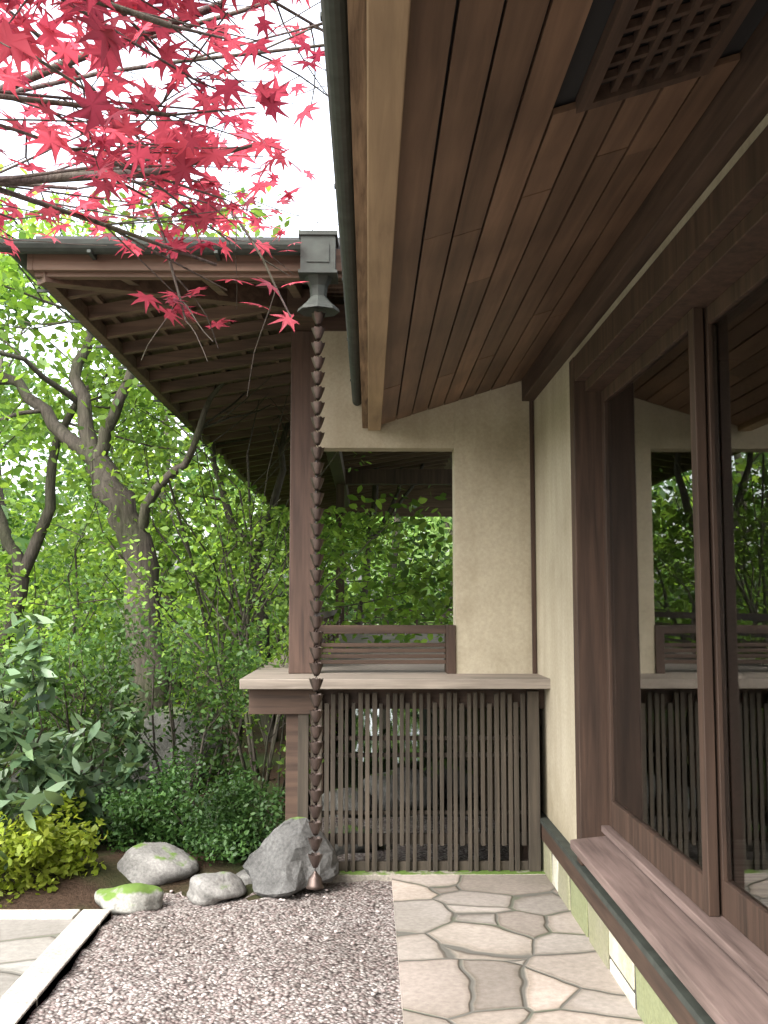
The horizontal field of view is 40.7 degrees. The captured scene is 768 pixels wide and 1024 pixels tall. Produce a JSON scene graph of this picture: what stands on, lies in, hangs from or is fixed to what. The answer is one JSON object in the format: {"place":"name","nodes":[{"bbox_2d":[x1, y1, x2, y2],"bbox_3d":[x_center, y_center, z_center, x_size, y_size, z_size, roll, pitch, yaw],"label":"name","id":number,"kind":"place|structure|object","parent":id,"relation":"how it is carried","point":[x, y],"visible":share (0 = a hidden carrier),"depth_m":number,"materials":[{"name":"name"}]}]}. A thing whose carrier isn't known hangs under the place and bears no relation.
{"place":"outdoors","nodes":[
{"label":"outdoors","id":0,"kind":"place"},
{"bbox_2d":[0,911,111,1023],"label":"flagstone path","id":1,"kind":"structure","parent":0,"point":[24,945],"depth_m":4.60,"materials":[{"name":"beige stone"}]},
{"bbox_2d":[0,0,448,609],"label":"sky","id":2,"kind":"structure","parent":0,"point":[318,197],"materials":[{"name":"white"}]},
{"bbox_2d":[28,610,452,815],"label":"ground","id":3,"kind":"structure","parent":0,"point":[336,751],"depth_m":11.51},
{"bbox_2d":[0,542,80,770],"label":"shrub","id":4,"kind":"object","parent":3,"relation":"on","point":[22,574],"depth_m":7.74,"materials":[{"name":"green plant"}]},
{"bbox_2d":[0,789,107,906],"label":"yellow shrub","id":5,"kind":"object","parent":3,"relation":"on","point":[42,840],"depth_m":5.43,"materials":[{"name":"yellow plant"}]},
{"bbox_2d":[0,909,110,1023],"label":"path kerb","id":6,"kind":"structure","parent":3,"relation":"on","point":[25,990],"depth_m":4.44,"materials":[{"name":"stone"}]},
{"bbox_2d":[0,611,146,869],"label":"rhododendron shrub","id":7,"kind":"object","parent":3,"relation":"on","point":[67,781],"depth_m":6.00,"materials":[{"name":"green plant"}]},
{"bbox_2d":[0,681,154,842],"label":"rhododendron shrub","id":8,"kind":"object","parent":3,"relation":"on","point":[45,742],"depth_m":6.35,"materials":[{"name":"green plant"}]},
{"bbox_2d":[0,569,165,788],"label":"shrub","id":9,"kind":"object","parent":3,"relation":"on","point":[58,667],"depth_m":6.96,"materials":[{"name":"green plant"}]},
{"bbox_2d":[53,757,202,853],"bbox_3d":[-1.539,1.830,6.240,0.946,0.629,0.829,0,-5,-1],"label":"shrub","id":10,"kind":"object","parent":3,"relation":"on","point":[130,825],"depth_m":6.08,"materials":[{"name":"green plant"}]},
{"bbox_2d":[0,205,258,757],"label":"tree","id":11,"kind":"object","parent":3,"relation":"on","point":[132,390],"depth_m":9.16,"materials":[{"name":"green plant"}]},
{"bbox_2d":[0,403,270,745],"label":"shrub","id":12,"kind":"object","parent":3,"relation":"on","point":[87,507],"depth_m":9.49,"materials":[{"name":"green plant"}]},
{"bbox_2d":[0,15,300,731],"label":"leaning tree","id":13,"kind":"object","parent":3,"relation":"on","point":[127,514],"depth_m":8.51,"materials":[{"name":"plant"}]},
{"bbox_2d":[0,655,310,916],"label":"planting bed soil","id":14,"kind":"structure","parent":3,"relation":"on","point":[78,891],"depth_m":5.76,"materials":[{"name":"brown soil"}]},
{"bbox_2d":[0,164,58,326],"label":"tree","id":15,"kind":"object","parent":14,"relation":"on","point":[14,309],"depth_m":11.01,"materials":[{"name":"green plant"}]},
{"bbox_2d":[11,746,97,781],"bbox_3d":[-2.464,2.023,7.829,0.792,0.554,0.661,0,-5,-1],"label":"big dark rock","id":16,"kind":"object","parent":14,"relation":"on","point":[13,777],"visible":0.02,"depth_m":7.67,"materials":[{"name":"grey stone"}]},
{"bbox_2d":[119,706,224,794],"bbox_3d":[-1.679,1.908,8.126,0.822,0.775,0.779,0,-5,-1],"label":"boulder","id":17,"kind":"object","parent":14,"relation":"on","point":[164,745],"visible":0.16,"depth_m":7.88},
{"bbox_2d":[0,333,399,723],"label":"tree leaves","id":18,"kind":"object","parent":14,"relation":"on","point":[23,482],"visible":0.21,"depth_m":12.70,"materials":[{"name":"green plant"}]},
{"bbox_2d":[235,869,251,884],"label":"flat rock","id":19,"kind":"object","parent":14,"relation":"on","point":[243,875],"visible":0.11,"depth_m":5.66,"materials":[{"name":"stone"}]},
{"bbox_2d":[0,0,337,395],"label":"maple","id":20,"kind":"object","parent":3,"relation":"on","point":[102,52],"depth_m":3.59,"materials":[{"name":"red plant"}]},
{"bbox_2d":[0,346,410,689],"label":"tree leaves","id":21,"kind":"object","parent":3,"relation":"on","point":[41,487],"visible":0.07,"depth_m":17.78,"materials":[{"name":"green plant"}]},
{"bbox_2d":[0,338,418,782],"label":"shrub","id":22,"kind":"object","parent":3,"relation":"on","point":[158,547],"depth_m":8.60,"materials":[{"name":"green plant"}]},
{"bbox_2d":[0,346,452,741],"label":"tree","id":23,"kind":"object","parent":3,"relation":"on","point":[441,606],"depth_m":10.37,"materials":[{"name":"green plant"}]},
{"bbox_2d":[0,213,452,713],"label":"tree","id":24,"kind":"object","parent":3,"relation":"on","point":[22,541],"depth_m":15.59,"materials":[{"name":"green plant"}]},
{"bbox_2d":[101,385,371,762],"bbox_3d":[-1.311,0.111,8.889,2.573,4.531,3.363,0,-5,-1],"label":"shrub","id":25,"kind":"object","parent":3,"relation":"on","point":[199,531],"depth_m":8.91,"materials":[{"name":"green plant"}]},
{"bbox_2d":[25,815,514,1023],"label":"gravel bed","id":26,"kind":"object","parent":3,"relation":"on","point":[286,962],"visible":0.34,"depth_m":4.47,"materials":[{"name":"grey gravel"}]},
{"bbox_2d":[94,883,163,914],"bbox_3d":[-1.307,1.964,5.268,0.360,0.146,0.257,0,-5,-1],"label":"mossy rock","id":27,"kind":"object","parent":26,"relation":"on","point":[131,898],"visible":0.91,"depth_m":5.20,"materials":[{"name":"grey stone"}]},
{"bbox_2d":[117,842,198,885],"bbox_3d":[-1.275,1.970,5.788,0.485,0.240,0.355,0,-5,-1],"label":"boulder","id":28,"kind":"object","parent":26,"relation":"on","point":[156,863],"visible":0.77,"depth_m":5.67,"materials":[{"name":"stone"}]},
{"bbox_2d":[55,559,288,823],"bbox_3d":[-1.362,1.255,6.841,1.507,1.883,1.225,0,-5,-1],"label":"shrub","id":29,"kind":"object","parent":26,"relation":"on","point":[216,699],"depth_m":6.77,"materials":[{"name":"green plant"}]},
{"bbox_2d":[103,749,284,865],"bbox_3d":[-1.043,1.774,6.083,1.088,0.715,1.172,0,-5,-1],"label":"shrub","id":30,"kind":"object","parent":26,"relation":"on","point":[224,823],"depth_m":5.96,"materials":[{"name":"green plant"}]},
{"bbox_2d":[81,477,347,814],"bbox_3d":[-1.031,0.930,7.072,1.561,2.572,2.356,0,-5,-1],"label":"shrub","id":31,"kind":"object","parent":26,"relation":"on","point":[283,642],"depth_m":7.11,"materials":[{"name":"green plant"}]},
{"bbox_2d":[187,871,246,905],"bbox_3d":[-0.867,1.977,5.449,0.318,0.164,0.251,3,-6,-34],"label":"boulder","id":32,"kind":"object","parent":26,"relation":"on","point":[207,889],"visible":0.98,"depth_m":5.36,"materials":[{"name":"stone"}]},
{"bbox_2d":[243,817,339,897],"bbox_3d":[-0.529,1.874,5.635,0.493,0.442,0.474,-14,11,-30],"label":"angular rock","id":33,"kind":"object","parent":26,"relation":"on","point":[277,863],"visible":0.84,"depth_m":5.51,"materials":[{"name":"grey stone"}]},
{"bbox_2d":[329,825,380,855],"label":"rock","id":34,"kind":"object","parent":26,"relation":"on","point":[339,850],"visible":0.18,"depth_m":6.40,"materials":[{"name":"grey stone"}]},
{"bbox_2d":[190,446,452,665],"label":"tree leaves","id":35,"kind":"object","parent":3,"relation":"on","point":[443,543],"visible":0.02,"depth_m":22.23,"materials":[{"name":"green plant"}]},
{"bbox_2d":[410,517,452,587],"bbox_3d":[2.512,-1.844,23.811,4.461,7.464,6.312,0,-5,-1],"label":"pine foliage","id":36,"kind":"object","parent":35,"relation":"on","point":[445,556],"depth_m":23.71,"materials":[{"name":"green plant"}]},
{"bbox_2d":[322,787,371,816],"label":"boulder","id":37,"kind":"object","parent":3,"relation":"on","point":[349,799],"visible":0.29,"depth_m":7.70,"materials":[{"name":"stone"}]},
{"bbox_2d":[249,689,543,859],"bbox_3d":[-0.008,2.172,11.840,1.700,1.278,12.030,0,-5,-1],"label":"wooden frame","id":38,"kind":"object","parent":3,"relation":"on","point":[291,704],"visible":0.2,"depth_m":5.99,"materials":[{"name":"brown wood"}]},
{"bbox_2d":[239,634,550,688],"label":"veranda deck","id":39,"kind":"structure","parent":38,"relation":"on","point":[383,676],"depth_m":5.92,"materials":[{"name":"brown wood"}]},
{"bbox_2d":[288,331,316,673],"bbox_3d":[-0.499,-0.068,6.402,0.155,2.106,0.155,0,-5,-1],"label":"corner post","id":40,"kind":"object","parent":39,"relation":"on","point":[301,550],"visible":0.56,"depth_m":6.32,"materials":[{"name":"brown wood"}]},
{"bbox_2d":[36,236,339,248],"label":"roof top","id":41,"kind":"structure","parent":40,"relation":"on","point":[187,238],"depth_m":5.23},
{"bbox_2d":[297,230,338,316],"bbox_3d":[-0.324,-1.178,5.136,0.210,0.380,0.210,0,-5,-1],"label":"leader head","id":42,"kind":"object","parent":41,"relation":"attached to","point":[317,271],"visible":0.97,"depth_m":5.06},
{"bbox_2d":[306,310,324,889],"bbox_3d":[-0.324,0.384,4.996,0.090,2.777,0.086,0,-5,-1],"label":"rain chain","id":43,"kind":"object","parent":42,"relation":"hanging from","point":[315,881],"visible":1,"depth_m":4.98,"materials":[{"name":"brown metal"}]},
{"bbox_2d":[315,625,445,663],"bbox_3d":[-0.022,0.836,6.321,0.799,0.290,0.060,0,-5,-1],"label":"rail","id":44,"kind":"object","parent":39,"relation":"on","point":[383,629],"visible":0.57,"depth_m":6.31,"materials":[{"name":"brown wood"}]},
{"bbox_2d":[316,608,452,647],"bbox_3d":[1.103,1.332,12.213,3.430,0.350,10.730,0,-5,-1],"label":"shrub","id":45,"kind":"object","parent":39,"relation":"on","point":[330,616],"visible":0.2,"depth_m":11.34,"materials":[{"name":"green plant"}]},
{"bbox_2d":[316,331,536,673],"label":"wall","id":46,"kind":"structure","parent":39,"relation":"on","point":[484,438],"depth_m":6.35,"materials":[{"name":"beige paint"}]},
{"bbox_2d":[444,401,536,673],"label":"wing wall trim","id":47,"kind":"structure","parent":46,"relation":"attached to","point":[450,648],"depth_m":6.29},
{"bbox_2d":[363,767,439,809],"bbox_3d":[0.133,2.202,8.165,0.618,0.370,0.530,0,-5,-1],"label":"boulder","id":48,"kind":"object","parent":3,"relation":"on","point":[411,789],"visible":0.36,"depth_m":7.98,"materials":[{"name":"stone"}]},
{"bbox_2d":[325,867,545,882],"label":"concrete curb","id":49,"kind":"structure","parent":3,"relation":"on","point":[350,876],"depth_m":5.79,"materials":[{"name":"beige concrete"}]},
{"bbox_2d":[297,690,540,871],"bbox_3d":[0.198,1.528,5.901,1.375,1.005,0.060,0,-5,-1],"label":"lattice fence","id":50,"kind":"object","parent":49,"relation":"on","point":[516,838],"visible":0.91,"depth_m":5.88,"materials":[{"name":"brown wood"}]},
{"bbox_2d":[552,854,636,1009],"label":"plinth mortar wall","id":51,"kind":"structure","parent":3,"relation":"on","point":[634,991],"depth_m":3.93,"materials":[{"name":"grey concrete"}]},
{"bbox_2d":[541,839,677,1023],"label":"plinth stones","id":52,"kind":"object","parent":51,"relation":"attached to","point":[652,1008],"visible":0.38,"depth_m":4.31,"materials":[{"name":"beige stone"}]},
{"bbox_2d":[541,824,697,1023],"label":"baseboard","id":53,"kind":"object","parent":51,"relation":"on","point":[672,1002],"depth_m":3.95,"materials":[{"name":"brown wood"}]},
{"bbox_2d":[540,809,715,1023],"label":"baseboard copper cap","id":54,"kind":"object","parent":53,"relation":"on","point":[692,1005],"depth_m":3.82,"materials":[{"name":"metal"}]},
{"bbox_2d":[534,113,767,842],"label":"wall","id":55,"kind":"structure","parent":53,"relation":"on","point":[554,603],"depth_m":5.58,"materials":[{"name":"beige paint"}]},
{"bbox_2d":[396,0,767,414],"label":"backing","id":56,"kind":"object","parent":55,"relation":"on","point":[598,15],"depth_m":2.45,"materials":[{"name":"black"}]},
{"bbox_2d":[367,0,410,430],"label":"eave board","id":57,"kind":"object","parent":56,"relation":"attached to","point":[388,21],"visible":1,"depth_m":2.49,"materials":[{"name":"brown wood"}]},
{"bbox_2d":[347,0,367,427],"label":"rough fascia","id":58,"kind":"object","parent":57,"relation":"attached to","point":[357,23],"visible":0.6,"depth_m":2.52,"materials":[{"name":"brown wood"}]},
{"bbox_2d":[320,0,360,405],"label":"gutter","id":59,"kind":"object","parent":58,"relation":"attached to","point":[334,17],"visible":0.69,"depth_m":2.83,"materials":[{"name":"black metal"}]},
{"bbox_2d":[381,0,739,423],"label":"soffit planks","id":60,"kind":"object","parent":56,"relation":"on","point":[591,177],"visible":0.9,"depth_m":3.05,"materials":[{"name":"brown wood"}]},
{"bbox_2d":[522,11,767,400],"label":"wall beam","id":61,"kind":"structure","parent":56,"relation":"attached to","point":[732,117],"depth_m":3.27,"materials":[{"name":"brown wood"}]},
{"bbox_2d":[576,0,755,113],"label":"vent lattice","id":62,"kind":"object","parent":56,"relation":"on","point":[593,92],"visible":1,"depth_m":2.42,"materials":[{"name":"brown wood"}]},
{"bbox_2d":[569,125,767,865],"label":"door frame","id":63,"kind":"object","parent":55,"relation":"attached to","point":[716,247],"visible":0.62,"depth_m":4.52,"materials":[{"name":"brown wood"}]},
{"bbox_2d":[601,254,767,955],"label":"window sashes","id":64,"kind":"object","parent":63,"relation":"in","point":[709,889],"depth_m":3.51,"materials":[{"name":"brown wood"}]},
{"bbox_2d":[607,278,767,910],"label":"window glass panes","id":65,"kind":"object","parent":64,"relation":"in","point":[655,708],"visible":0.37,"depth_m":3.70,"materials":[{"name":"clear glass"}]},
{"bbox_2d":[570,825,767,1023],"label":"window sill","id":66,"kind":"structure","parent":55,"relation":"attached to","point":[718,966],"depth_m":3.33,"materials":[{"name":"brown wood"}]},
{"bbox_2d":[287,288,349,506],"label":"veranda beams","id":67,"kind":"structure","parent":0,"point":[336,322],"depth_m":6.42,"materials":[{"name":"brown wood"}]},
{"bbox_2d":[67,280,451,508],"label":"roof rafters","id":68,"kind":"object","parent":67,"relation":"on","point":[261,446],"visible":0.3,"depth_m":8.14,"materials":[{"name":"brown wood"}]},
{"bbox_2d":[27,249,344,504],"bbox_3d":[0.565,-0.742,12.259,4.910,0.437,14.130,0,-5,-1],"label":"framing","id":69,"kind":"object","parent":68,"relation":"attached to","point":[57,276],"depth_m":5.23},
{"bbox_2d":[0,239,300,504],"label":"roof gutter","id":70,"kind":"object","parent":69,"relation":"attached to","point":[91,249],"visible":0.31,"depth_m":5.10,"materials":[{"name":"grey metal"}]},
{"bbox_2d":[91,280,343,415],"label":"roof battens","id":71,"kind":"object","parent":68,"relation":"on","point":[334,290],"visible":0.05,"depth_m":6.61,"materials":[{"name":"brown wood"}]},
{"bbox_2d":[80,293,451,468],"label":"roof boards","id":72,"kind":"object","parent":68,"relation":"on","point":[108,298],"visible":0.12,"depth_m":7.30,"materials":[{"name":"brown wood"}]},
{"bbox_2d":[318,485,452,516],"bbox_3d":[0.475,-0.471,19.353,4.880,1.120,0.050,0,-5,-1],"label":"roof underside","id":73,"kind":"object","parent":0,"point":[444,507],"depth_m":19.30,"materials":[{"name":"brown wood"}]},
{"bbox_2d":[336,469,451,621],"bbox_3d":[1.054,0.557,14.585,3.460,2.316,0.160,0,-5,-1],"label":"veranda post","id":74,"kind":"object","parent":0,"point":[401,477],"visible":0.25,"depth_m":14.58,"materials":[{"name":"brown wood"}]},
{"bbox_2d":[335,709,487,818],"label":"pond water","id":75,"kind":"structure","parent":0,"point":[391,746],"depth_m":11.40,"materials":[{"name":"black liquid"}]},
{"bbox_2d":[418,758,478,798],"bbox_3d":[0.554,2.228,8.629,0.744,0.339,0.583,3,-6,-33],"label":"pond rock","id":76,"kind":"object","parent":75,"relation":"in","point":[445,777],"visible":0.16,"depth_m":8.43,"materials":[{"name":"grey stone"}]},
{"bbox_2d":[392,875,643,1023],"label":"flagstone path","id":77,"kind":"structure","parent":0,"point":[495,949],"depth_m":4.43,"materials":[{"name":"beige stone"}]}
]}

